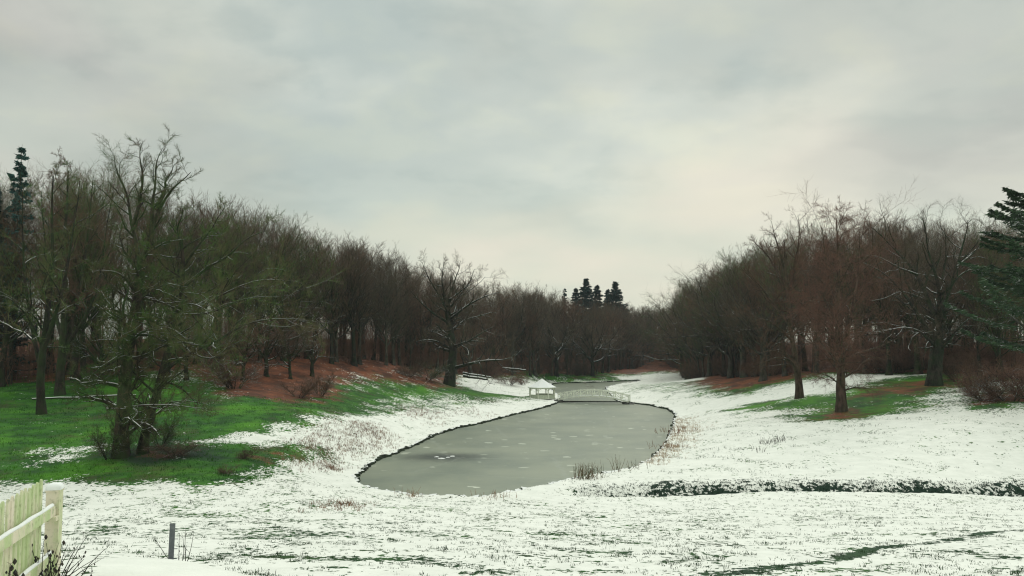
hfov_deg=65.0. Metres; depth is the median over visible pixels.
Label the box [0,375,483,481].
grass
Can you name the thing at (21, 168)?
spruce tree
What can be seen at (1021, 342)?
oak tree
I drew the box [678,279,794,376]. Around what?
oak tree
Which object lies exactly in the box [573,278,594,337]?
spruce tree
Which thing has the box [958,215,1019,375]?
beech tree
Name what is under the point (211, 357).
shrub
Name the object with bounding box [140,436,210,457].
shrub
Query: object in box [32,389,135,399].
fallen log
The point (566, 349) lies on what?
beech tree
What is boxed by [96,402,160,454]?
shrub
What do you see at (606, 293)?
spruce tree
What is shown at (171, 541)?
stake
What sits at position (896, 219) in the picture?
beech tree
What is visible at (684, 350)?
beech tree
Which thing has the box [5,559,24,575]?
withered plant
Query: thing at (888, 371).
beech tree
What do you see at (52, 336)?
beech tree
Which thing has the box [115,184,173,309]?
beech tree
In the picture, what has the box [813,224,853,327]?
beech tree
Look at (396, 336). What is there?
beech tree
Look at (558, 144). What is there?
sky
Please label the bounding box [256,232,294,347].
beech tree
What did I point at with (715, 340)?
beech tree
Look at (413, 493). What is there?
reed clump
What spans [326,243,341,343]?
beech tree
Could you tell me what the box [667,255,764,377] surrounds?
oak tree
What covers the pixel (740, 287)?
beech tree
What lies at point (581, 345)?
oak tree
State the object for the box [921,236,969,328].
beech tree
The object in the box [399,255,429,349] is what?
beech tree
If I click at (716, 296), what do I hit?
beech tree
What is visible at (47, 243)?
beech tree
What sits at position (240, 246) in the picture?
beech tree
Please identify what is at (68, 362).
beech tree
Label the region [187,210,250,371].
beech tree
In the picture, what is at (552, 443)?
water
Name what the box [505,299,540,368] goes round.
beech tree
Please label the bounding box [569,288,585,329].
spruce tree
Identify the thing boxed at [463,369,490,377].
fallen log
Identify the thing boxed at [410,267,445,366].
beech tree
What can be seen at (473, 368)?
shrub
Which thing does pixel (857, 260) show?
beech tree
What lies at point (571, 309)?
beech tree
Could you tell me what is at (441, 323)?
beech tree
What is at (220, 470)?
shrub
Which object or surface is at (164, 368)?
ash tree
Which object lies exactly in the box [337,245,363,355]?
beech tree
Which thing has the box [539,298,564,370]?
beech tree
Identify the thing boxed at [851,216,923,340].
beech tree
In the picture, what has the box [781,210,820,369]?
beech tree
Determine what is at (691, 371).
shrub
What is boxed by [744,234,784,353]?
beech tree
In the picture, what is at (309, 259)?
beech tree
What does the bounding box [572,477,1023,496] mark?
grass
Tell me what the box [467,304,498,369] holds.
beech tree
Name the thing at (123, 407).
ash tree
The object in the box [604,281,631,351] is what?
spruce tree
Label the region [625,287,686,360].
oak tree
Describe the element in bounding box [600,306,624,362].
beech tree
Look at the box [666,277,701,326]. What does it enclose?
beech tree
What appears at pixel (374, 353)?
beech tree
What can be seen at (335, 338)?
beech tree
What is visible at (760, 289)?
beech tree
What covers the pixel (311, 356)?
oak tree
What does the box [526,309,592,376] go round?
oak tree
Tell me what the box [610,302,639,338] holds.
beech tree
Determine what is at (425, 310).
beech tree
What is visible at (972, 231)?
beech tree
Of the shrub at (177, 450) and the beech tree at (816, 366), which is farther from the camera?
the beech tree at (816, 366)
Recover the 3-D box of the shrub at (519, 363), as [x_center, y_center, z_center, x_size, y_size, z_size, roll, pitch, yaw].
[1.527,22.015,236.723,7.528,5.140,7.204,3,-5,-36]
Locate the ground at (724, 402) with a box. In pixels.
[0,339,1023,575]
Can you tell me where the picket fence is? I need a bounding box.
[0,479,63,575]
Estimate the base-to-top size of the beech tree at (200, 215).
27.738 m
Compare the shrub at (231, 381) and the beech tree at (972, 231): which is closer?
the shrub at (231, 381)
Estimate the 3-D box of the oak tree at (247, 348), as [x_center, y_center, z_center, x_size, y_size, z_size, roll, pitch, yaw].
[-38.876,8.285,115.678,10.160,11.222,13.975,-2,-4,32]
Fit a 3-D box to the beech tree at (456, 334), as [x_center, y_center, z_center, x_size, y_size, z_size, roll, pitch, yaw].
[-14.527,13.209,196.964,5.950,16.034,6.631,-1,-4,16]
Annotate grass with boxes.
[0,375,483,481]
[270,402,497,512]
[550,396,1023,484]
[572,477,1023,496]
[641,411,716,465]
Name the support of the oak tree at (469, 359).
on the ground at (724, 402)
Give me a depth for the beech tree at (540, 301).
246.48 m
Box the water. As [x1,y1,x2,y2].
[359,381,673,496]
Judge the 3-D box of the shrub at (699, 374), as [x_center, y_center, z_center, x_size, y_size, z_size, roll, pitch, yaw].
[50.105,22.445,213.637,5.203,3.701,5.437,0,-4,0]
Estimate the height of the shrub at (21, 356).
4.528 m
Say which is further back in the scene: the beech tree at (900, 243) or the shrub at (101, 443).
the beech tree at (900, 243)
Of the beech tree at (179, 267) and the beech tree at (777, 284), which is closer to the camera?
the beech tree at (179, 267)
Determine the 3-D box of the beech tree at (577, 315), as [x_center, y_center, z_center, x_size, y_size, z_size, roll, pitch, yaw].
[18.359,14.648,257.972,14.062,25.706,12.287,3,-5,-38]
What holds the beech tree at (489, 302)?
on the ground at (724, 402)
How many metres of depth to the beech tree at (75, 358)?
112.26 m
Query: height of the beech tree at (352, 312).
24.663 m
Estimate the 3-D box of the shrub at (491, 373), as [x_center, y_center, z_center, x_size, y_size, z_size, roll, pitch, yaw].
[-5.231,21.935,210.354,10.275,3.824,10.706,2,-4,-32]
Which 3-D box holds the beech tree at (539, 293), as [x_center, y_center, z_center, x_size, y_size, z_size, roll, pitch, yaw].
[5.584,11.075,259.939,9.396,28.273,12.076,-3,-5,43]
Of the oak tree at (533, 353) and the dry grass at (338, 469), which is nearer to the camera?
the dry grass at (338, 469)
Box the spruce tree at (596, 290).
[583,285,605,342]
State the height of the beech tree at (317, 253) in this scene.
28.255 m
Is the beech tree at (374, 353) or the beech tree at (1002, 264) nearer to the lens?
the beech tree at (1002, 264)
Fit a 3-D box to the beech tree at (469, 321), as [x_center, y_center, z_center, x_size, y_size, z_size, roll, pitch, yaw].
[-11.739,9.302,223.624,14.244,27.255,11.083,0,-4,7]
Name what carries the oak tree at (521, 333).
on the ground at (724, 402)
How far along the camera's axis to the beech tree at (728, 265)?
191.22 m
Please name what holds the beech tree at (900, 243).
on the ground at (724, 402)
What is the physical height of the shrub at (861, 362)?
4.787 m
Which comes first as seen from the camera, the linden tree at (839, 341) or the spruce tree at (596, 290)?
the linden tree at (839, 341)
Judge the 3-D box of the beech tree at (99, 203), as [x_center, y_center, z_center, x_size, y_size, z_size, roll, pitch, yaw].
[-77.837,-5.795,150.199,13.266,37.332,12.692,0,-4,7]
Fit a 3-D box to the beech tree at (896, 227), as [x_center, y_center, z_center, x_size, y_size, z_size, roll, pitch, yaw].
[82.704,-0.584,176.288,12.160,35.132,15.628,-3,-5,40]
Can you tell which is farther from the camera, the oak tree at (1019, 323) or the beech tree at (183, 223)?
the beech tree at (183, 223)
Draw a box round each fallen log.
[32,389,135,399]
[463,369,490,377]
[463,373,486,379]
[502,365,525,370]
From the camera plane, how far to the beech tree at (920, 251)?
171.94 m
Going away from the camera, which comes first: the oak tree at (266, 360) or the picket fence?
the picket fence
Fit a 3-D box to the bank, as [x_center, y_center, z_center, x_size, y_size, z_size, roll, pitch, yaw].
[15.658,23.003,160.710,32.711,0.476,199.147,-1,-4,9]
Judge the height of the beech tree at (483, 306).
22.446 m
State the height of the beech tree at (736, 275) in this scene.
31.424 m
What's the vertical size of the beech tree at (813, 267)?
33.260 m
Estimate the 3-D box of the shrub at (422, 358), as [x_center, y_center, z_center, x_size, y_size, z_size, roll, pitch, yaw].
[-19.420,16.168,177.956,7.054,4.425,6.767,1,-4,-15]
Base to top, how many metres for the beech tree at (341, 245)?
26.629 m
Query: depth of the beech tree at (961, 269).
148.67 m
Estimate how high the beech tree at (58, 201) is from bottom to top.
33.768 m
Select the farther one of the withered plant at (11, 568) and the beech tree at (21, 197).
the beech tree at (21, 197)
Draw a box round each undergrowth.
[0,285,1023,384]
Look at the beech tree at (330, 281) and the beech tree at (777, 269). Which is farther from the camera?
the beech tree at (777, 269)
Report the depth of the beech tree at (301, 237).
171.63 m
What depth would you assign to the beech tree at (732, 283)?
197.43 m
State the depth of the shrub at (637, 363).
310.76 m
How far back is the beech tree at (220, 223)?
164.61 m
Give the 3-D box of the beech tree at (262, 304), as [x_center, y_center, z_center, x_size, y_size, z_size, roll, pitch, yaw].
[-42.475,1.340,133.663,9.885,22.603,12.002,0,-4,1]
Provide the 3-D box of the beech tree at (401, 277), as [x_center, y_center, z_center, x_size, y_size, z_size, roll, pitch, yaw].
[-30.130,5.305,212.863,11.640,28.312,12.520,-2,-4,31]
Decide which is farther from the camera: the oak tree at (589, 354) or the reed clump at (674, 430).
the oak tree at (589, 354)
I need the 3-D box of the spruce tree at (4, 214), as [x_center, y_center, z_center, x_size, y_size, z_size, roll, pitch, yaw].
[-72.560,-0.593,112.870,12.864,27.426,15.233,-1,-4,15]
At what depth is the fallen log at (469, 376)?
173.37 m
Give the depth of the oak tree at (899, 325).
148.40 m
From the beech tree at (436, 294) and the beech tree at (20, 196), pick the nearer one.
the beech tree at (20, 196)
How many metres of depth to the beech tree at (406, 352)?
180.23 m
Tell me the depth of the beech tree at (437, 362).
188.86 m
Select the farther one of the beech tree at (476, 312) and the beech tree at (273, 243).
the beech tree at (476, 312)
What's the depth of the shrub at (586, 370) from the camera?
256.03 m
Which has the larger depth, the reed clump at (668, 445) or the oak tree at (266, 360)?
the oak tree at (266, 360)
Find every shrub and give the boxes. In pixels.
[0,350,33,367]
[67,357,109,380]
[70,332,135,371]
[82,422,133,460]
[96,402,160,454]
[139,404,189,446]
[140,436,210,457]
[158,339,202,358]
[178,348,269,388]
[199,349,236,360]
[215,463,241,474]
[234,444,268,459]
[275,373,325,397]
[309,363,340,395]
[377,347,401,361]
[392,360,429,377]
[402,345,433,371]
[406,359,449,379]
[412,353,438,368]
[461,358,480,372]
[479,361,497,375]
[480,365,510,377]
[491,372,527,384]
[500,360,524,372]
[508,356,528,368]
[512,375,527,384]
[562,361,590,374]
[575,362,590,374]
[630,357,641,368]
[677,363,715,376]
[679,362,715,377]
[692,367,705,377]
[758,356,781,375]
[847,336,904,372]
[848,352,883,372]
[858,332,925,372]
[866,337,928,373]
[907,339,928,368]
[946,366,1023,402]
[947,332,1010,375]
[953,345,1012,389]
[963,355,1023,398]
[968,362,1023,401]
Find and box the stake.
[168,523,177,559]
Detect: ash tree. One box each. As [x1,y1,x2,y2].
[0,146,163,395]
[0,156,134,414]
[59,123,224,458]
[101,191,357,454]
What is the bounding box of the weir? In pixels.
[563,401,619,401]
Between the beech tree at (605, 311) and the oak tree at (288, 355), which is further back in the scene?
the beech tree at (605, 311)
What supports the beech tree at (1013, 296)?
on the ground at (724, 402)
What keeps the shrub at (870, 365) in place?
on the ground at (724, 402)
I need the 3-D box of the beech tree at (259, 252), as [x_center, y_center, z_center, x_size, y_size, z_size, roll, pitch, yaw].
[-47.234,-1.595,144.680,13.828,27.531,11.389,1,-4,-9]
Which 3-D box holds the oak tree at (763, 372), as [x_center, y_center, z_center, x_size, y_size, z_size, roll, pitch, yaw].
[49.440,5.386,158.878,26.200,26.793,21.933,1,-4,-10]
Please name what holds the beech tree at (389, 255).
on the ground at (724, 402)
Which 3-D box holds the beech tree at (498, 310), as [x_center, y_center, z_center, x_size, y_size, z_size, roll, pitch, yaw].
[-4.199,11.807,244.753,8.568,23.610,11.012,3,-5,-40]
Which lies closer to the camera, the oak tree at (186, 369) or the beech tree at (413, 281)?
the oak tree at (186, 369)
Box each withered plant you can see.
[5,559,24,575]
[32,535,67,575]
[54,532,110,575]
[153,531,192,560]
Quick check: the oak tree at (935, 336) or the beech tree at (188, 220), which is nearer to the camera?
the oak tree at (935, 336)
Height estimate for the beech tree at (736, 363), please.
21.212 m
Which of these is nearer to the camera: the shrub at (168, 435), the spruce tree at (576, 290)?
the shrub at (168, 435)
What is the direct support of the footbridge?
on the ground at (724, 402)
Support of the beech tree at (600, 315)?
on the ground at (724, 402)
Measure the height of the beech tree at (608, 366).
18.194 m
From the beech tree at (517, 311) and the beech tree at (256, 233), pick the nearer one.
the beech tree at (256, 233)
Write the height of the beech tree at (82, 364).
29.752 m
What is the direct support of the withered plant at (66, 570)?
on the ground at (724, 402)
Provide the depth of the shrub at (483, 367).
210.19 m
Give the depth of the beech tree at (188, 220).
152.09 m
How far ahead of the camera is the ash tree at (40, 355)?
89.85 m
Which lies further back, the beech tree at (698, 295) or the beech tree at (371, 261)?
the beech tree at (698, 295)
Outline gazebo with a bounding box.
[528,379,556,399]
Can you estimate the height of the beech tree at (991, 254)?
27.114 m
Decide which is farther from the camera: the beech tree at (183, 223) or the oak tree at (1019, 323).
the beech tree at (183, 223)
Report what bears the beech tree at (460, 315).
on the ground at (724, 402)
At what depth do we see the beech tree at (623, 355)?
292.12 m
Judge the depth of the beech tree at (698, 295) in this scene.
227.84 m
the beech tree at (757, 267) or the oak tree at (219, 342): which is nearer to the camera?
the oak tree at (219, 342)
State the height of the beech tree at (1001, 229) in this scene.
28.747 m
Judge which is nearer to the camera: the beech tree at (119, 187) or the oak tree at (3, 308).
the oak tree at (3, 308)
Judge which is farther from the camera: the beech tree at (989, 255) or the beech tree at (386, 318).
the beech tree at (386, 318)
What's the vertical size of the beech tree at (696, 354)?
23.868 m
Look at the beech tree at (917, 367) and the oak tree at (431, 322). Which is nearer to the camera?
the beech tree at (917, 367)
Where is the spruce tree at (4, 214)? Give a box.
[0,189,56,372]
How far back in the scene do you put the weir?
165.55 m
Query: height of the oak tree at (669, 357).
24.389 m
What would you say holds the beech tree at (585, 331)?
on the ground at (724, 402)
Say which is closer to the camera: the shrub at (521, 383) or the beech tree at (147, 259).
the beech tree at (147, 259)
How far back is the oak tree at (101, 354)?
106.73 m
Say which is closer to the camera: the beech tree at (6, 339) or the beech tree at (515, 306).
the beech tree at (6, 339)
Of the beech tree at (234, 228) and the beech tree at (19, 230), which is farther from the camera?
the beech tree at (234, 228)
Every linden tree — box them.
[721,195,825,398]
[769,176,930,412]
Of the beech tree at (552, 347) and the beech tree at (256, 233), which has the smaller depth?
the beech tree at (256, 233)
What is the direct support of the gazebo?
on the ground at (724, 402)
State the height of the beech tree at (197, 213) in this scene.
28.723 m
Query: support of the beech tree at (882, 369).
on the ground at (724, 402)
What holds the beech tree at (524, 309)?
on the ground at (724, 402)
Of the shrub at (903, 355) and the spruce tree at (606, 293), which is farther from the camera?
the spruce tree at (606, 293)
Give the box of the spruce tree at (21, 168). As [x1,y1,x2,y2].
[2,146,34,384]
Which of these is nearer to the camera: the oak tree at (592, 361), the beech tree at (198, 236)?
the beech tree at (198, 236)
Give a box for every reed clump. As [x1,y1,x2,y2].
[393,487,420,497]
[469,489,516,499]
[573,460,603,480]
[611,454,635,472]
[646,440,687,449]
[655,425,703,435]
[759,438,777,444]
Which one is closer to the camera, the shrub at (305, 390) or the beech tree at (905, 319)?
the shrub at (305, 390)
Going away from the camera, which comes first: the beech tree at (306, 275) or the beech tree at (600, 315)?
the beech tree at (306, 275)
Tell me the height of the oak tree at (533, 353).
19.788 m
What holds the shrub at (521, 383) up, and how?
on the ground at (724, 402)
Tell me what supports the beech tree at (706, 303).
on the ground at (724, 402)
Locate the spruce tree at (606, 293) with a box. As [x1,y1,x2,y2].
[602,289,610,306]
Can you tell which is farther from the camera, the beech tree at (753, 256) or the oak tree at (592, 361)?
the oak tree at (592, 361)
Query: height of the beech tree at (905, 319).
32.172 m
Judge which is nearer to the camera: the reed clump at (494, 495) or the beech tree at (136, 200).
the reed clump at (494, 495)
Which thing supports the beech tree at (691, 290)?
on the ground at (724, 402)
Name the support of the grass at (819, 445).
on the ground at (724, 402)
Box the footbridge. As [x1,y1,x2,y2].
[554,389,634,404]
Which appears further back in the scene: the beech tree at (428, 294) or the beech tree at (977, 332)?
the beech tree at (428, 294)
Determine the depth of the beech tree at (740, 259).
217.74 m
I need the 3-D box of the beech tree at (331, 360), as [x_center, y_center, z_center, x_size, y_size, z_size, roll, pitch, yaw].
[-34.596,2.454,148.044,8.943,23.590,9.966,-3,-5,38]
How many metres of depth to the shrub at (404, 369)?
155.01 m
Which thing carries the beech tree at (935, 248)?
on the ground at (724, 402)
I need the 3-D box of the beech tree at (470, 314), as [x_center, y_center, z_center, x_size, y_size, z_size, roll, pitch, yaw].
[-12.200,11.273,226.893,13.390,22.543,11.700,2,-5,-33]
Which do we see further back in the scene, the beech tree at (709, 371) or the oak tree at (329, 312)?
the beech tree at (709, 371)
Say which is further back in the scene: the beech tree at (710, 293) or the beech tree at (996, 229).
the beech tree at (710, 293)
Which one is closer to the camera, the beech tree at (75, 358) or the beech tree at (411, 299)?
the beech tree at (75, 358)
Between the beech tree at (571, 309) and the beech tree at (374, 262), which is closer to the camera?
the beech tree at (374, 262)
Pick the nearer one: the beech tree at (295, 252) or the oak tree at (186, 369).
the oak tree at (186, 369)
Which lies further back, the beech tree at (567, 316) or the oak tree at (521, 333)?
the beech tree at (567, 316)
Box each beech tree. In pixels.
[0,160,40,323]
[0,172,47,373]
[0,178,47,273]
[0,192,40,324]
[0,215,57,386]
[1,175,44,247]
[18,182,110,326]
[21,165,94,373]
[25,150,142,374]
[26,168,125,381]
[37,169,91,361]
[39,170,108,253]
[45,162,144,363]
[54,181,132,379]
[63,159,126,344]
[92,160,135,343]
[98,181,188,368]
[110,163,185,348]
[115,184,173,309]
[129,197,211,300]
[142,196,205,310]
[144,225,208,374]
[149,197,217,359]
[157,193,217,317]
[162,196,228,363]
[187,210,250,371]
[189,194,239,304]
[204,207,254,342]
[210,205,282,335]
[211,198,259,313]
[211,201,271,359]
[215,232,266,365]
[233,230,290,362]
[234,199,274,311]
[244,214,309,356]
[255,212,329,347]
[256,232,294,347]
[270,217,315,343]
[274,229,314,342]
[276,229,348,352]
[277,236,324,356]
[296,228,340,354]
[297,230,334,352]
[298,228,333,336]
[305,238,352,363]
[305,249,367,356]
[308,248,374,362]
[319,236,365,352]
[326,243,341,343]
[332,239,378,341]
[333,231,386,340]
[333,255,396,364]
[334,237,373,366]
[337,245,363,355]
[342,230,384,358]
[343,250,381,358]
[349,243,397,325]
[359,248,397,361]
[359,251,397,359]
[364,261,412,365]
[367,240,402,357]
[369,254,412,365]
[371,250,421,362]
[381,286,417,365]
[385,256,423,358]
[392,275,424,364]
[396,295,426,368]
[398,263,428,360]
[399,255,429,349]
[399,267,422,365]
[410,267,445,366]
[411,289,427,352]
[415,262,454,368]
[417,304,446,371]
[420,268,457,367]
[425,274,454,369]
[443,313,461,373]
[446,289,472,340]
[452,291,480,366]
[453,278,491,359]
[467,280,483,355]
[467,290,493,354]
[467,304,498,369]
[474,291,514,358]
[476,298,508,372]
[488,280,518,370]
[490,296,509,353]
[495,283,537,364]
[502,286,544,367]
[505,290,528,347]
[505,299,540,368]
[519,280,540,331]
[520,284,546,370]
[522,301,544,376]
[534,290,565,359]
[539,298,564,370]
[540,290,566,340]
[542,301,563,357]
[544,316,562,375]
[552,295,585,372]
[555,298,583,337]
[557,319,571,374]
[558,297,585,367]
[559,298,580,361]
[574,313,594,364]
[579,307,603,351]
[580,301,608,368]
[593,331,608,373]
[595,320,620,372]
[596,302,630,351]
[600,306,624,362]
[603,305,635,366]
[607,306,636,357]
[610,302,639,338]
[619,335,629,368]
[632,303,648,352]
[642,303,657,341]
[664,296,679,365]
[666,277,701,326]
[669,291,704,377]
[670,293,689,379]
[671,300,702,378]
[678,272,708,307]
[679,267,707,316]
[679,268,721,356]
[680,294,704,377]
[682,287,701,318]
[683,299,707,376]
[689,297,715,376]
[690,273,716,352]
[691,263,721,331]
[694,266,735,298]
[697,266,744,358]
[703,281,731,376]
[703,283,720,375]
[706,271,724,375]
[707,248,768,309]
[710,258,758,285]
[712,295,750,376]
[714,251,763,354]
[714,257,747,358]
[719,270,763,371]
[720,245,809,340]
[728,244,753,275]
[734,262,793,375]
[736,234,769,283]
[740,251,782,285]
[740,266,776,347]
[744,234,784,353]
[748,243,804,344]
[754,244,811,376]
[756,238,810,373]
[760,234,813,307]
[773,225,814,370]
[775,217,818,367]
[780,226,847,372]
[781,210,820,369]
[791,230,835,368]
[796,258,847,372]
[808,225,872,369]
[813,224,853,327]
[823,213,894,348]
[829,231,891,373]
[831,215,929,370]
[848,204,884,346]
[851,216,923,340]
[857,209,939,332]
[859,210,908,247]
[861,207,904,355]
[863,239,909,375]
[866,206,927,368]
[888,228,949,374]
[899,229,934,358]
[902,221,954,331]
[904,217,967,367]
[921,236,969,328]
[929,214,986,338]
[931,216,1006,370]
[936,228,985,351]
[948,250,1008,374]
[955,229,982,351]
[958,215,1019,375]
[964,224,1016,368]
[964,262,1023,377]
[966,218,1019,357]
[970,222,1023,360]
[979,220,1023,362]
[992,230,1023,367]
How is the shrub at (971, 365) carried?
on the ground at (724, 402)
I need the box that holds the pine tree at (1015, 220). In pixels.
[943,186,1023,353]
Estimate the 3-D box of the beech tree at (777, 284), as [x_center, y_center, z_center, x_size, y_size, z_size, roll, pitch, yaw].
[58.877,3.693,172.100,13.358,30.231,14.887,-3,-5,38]
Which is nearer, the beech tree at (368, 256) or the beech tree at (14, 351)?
the beech tree at (14, 351)
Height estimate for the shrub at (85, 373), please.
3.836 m
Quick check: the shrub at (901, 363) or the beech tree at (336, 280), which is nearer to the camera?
the shrub at (901, 363)
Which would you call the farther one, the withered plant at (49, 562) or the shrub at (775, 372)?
the shrub at (775, 372)
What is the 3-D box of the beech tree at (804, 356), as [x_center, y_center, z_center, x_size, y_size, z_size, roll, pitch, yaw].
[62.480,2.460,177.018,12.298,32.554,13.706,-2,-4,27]
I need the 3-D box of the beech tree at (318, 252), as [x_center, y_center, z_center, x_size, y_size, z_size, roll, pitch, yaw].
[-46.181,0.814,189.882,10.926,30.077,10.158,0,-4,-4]
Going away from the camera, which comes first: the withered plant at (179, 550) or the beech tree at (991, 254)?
the withered plant at (179, 550)
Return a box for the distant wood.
[0,166,1023,361]
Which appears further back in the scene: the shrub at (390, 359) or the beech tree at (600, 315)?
the beech tree at (600, 315)
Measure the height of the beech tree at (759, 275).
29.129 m
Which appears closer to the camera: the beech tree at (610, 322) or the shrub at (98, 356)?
the shrub at (98, 356)
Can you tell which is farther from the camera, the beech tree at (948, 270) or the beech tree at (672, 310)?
the beech tree at (672, 310)
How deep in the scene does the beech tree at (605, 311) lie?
288.89 m
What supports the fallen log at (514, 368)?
on the ground at (724, 402)
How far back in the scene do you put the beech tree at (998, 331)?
122.38 m
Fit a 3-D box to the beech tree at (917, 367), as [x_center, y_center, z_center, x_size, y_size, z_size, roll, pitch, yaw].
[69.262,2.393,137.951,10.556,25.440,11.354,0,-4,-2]
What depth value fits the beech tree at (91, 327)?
125.25 m
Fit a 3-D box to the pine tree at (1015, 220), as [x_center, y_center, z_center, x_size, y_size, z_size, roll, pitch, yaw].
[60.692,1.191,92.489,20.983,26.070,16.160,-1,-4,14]
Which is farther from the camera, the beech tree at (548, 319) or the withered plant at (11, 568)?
the beech tree at (548, 319)
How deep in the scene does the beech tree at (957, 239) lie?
167.73 m
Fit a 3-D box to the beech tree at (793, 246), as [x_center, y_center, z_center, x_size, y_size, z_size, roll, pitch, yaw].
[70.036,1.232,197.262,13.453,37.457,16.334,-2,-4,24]
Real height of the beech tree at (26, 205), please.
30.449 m
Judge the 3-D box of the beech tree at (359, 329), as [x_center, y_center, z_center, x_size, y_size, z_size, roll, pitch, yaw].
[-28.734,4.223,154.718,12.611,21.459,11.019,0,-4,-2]
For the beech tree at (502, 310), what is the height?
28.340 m
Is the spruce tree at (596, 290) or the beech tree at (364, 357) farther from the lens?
the spruce tree at (596, 290)
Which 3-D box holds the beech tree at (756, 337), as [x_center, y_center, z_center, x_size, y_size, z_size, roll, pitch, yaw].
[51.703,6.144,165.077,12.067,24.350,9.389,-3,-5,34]
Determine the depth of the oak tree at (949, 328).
133.91 m
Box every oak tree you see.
[0,224,60,341]
[52,312,143,379]
[120,301,234,380]
[188,304,263,372]
[211,309,295,379]
[222,301,306,376]
[226,267,345,361]
[237,318,320,378]
[258,267,351,358]
[280,314,341,376]
[388,281,455,367]
[408,248,530,392]
[447,312,493,373]
[474,288,557,372]
[497,316,553,376]
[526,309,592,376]
[555,305,626,376]
[556,322,604,370]
[559,332,598,374]
[585,312,633,372]
[620,306,684,377]
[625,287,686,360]
[644,282,734,376]
[648,291,704,364]
[665,264,758,375]
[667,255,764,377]
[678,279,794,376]
[679,265,767,378]
[702,252,811,381]
[811,218,939,369]
[833,193,1007,385]
[888,255,1010,370]
[923,230,1023,377]
[957,257,1023,343]
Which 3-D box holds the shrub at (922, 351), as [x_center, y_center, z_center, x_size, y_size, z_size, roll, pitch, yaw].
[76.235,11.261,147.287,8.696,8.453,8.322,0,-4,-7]
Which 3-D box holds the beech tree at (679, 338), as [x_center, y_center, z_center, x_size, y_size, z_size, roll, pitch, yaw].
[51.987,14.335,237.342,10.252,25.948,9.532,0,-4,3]
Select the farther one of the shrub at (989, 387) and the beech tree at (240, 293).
the beech tree at (240, 293)
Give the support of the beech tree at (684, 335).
on the ground at (724, 402)
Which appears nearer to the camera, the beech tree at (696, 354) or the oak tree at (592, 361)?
the beech tree at (696, 354)
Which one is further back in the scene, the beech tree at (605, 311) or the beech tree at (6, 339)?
the beech tree at (605, 311)
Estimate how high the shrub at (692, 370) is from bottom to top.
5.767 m
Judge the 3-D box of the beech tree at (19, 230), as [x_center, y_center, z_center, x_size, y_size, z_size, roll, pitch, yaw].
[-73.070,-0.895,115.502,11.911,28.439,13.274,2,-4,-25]
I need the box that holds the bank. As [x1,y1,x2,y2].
[350,379,676,496]
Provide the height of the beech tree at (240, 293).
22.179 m
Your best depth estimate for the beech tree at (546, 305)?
276.89 m
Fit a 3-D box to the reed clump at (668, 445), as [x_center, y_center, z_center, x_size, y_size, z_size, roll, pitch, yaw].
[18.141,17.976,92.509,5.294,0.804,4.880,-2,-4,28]
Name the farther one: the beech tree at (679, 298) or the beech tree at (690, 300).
the beech tree at (679, 298)
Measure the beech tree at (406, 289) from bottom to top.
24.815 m
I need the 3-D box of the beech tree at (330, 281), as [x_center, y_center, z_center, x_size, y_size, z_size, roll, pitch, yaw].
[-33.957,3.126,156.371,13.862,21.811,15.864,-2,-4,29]
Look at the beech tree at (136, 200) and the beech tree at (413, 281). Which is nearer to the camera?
the beech tree at (136, 200)
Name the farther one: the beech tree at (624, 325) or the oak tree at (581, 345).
the beech tree at (624, 325)
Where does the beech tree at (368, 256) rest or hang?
on the ground at (724, 402)
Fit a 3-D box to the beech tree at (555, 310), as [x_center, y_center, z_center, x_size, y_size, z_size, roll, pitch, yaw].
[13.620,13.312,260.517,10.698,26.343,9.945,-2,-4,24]
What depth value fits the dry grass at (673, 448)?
97.23 m
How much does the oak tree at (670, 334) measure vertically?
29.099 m
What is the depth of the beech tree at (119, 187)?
136.84 m
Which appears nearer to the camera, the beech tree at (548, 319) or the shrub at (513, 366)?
the shrub at (513, 366)
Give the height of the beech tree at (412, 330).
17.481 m
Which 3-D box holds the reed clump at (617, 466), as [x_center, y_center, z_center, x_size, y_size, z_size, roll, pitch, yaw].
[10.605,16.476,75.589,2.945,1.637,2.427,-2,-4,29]
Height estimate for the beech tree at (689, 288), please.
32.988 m
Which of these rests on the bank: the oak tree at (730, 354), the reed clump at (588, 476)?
the reed clump at (588, 476)
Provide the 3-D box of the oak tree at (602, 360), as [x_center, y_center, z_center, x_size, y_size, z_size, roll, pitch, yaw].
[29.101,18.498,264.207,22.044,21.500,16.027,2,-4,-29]
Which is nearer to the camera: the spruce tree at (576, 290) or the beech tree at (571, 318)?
the beech tree at (571, 318)
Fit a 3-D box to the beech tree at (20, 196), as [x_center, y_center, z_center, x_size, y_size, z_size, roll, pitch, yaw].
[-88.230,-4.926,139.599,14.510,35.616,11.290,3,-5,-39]
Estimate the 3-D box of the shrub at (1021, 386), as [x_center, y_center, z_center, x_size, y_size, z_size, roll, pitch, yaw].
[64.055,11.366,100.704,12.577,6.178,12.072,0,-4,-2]
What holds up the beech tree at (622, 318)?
on the ground at (724, 402)
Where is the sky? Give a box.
[0,0,1023,341]
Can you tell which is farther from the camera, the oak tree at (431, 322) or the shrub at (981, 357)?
the oak tree at (431, 322)
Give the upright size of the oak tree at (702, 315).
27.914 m
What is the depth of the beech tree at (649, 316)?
353.86 m
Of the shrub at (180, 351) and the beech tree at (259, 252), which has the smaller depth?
the shrub at (180, 351)
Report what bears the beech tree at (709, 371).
on the ground at (724, 402)
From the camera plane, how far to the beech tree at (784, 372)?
159.93 m
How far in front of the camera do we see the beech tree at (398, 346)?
168.19 m

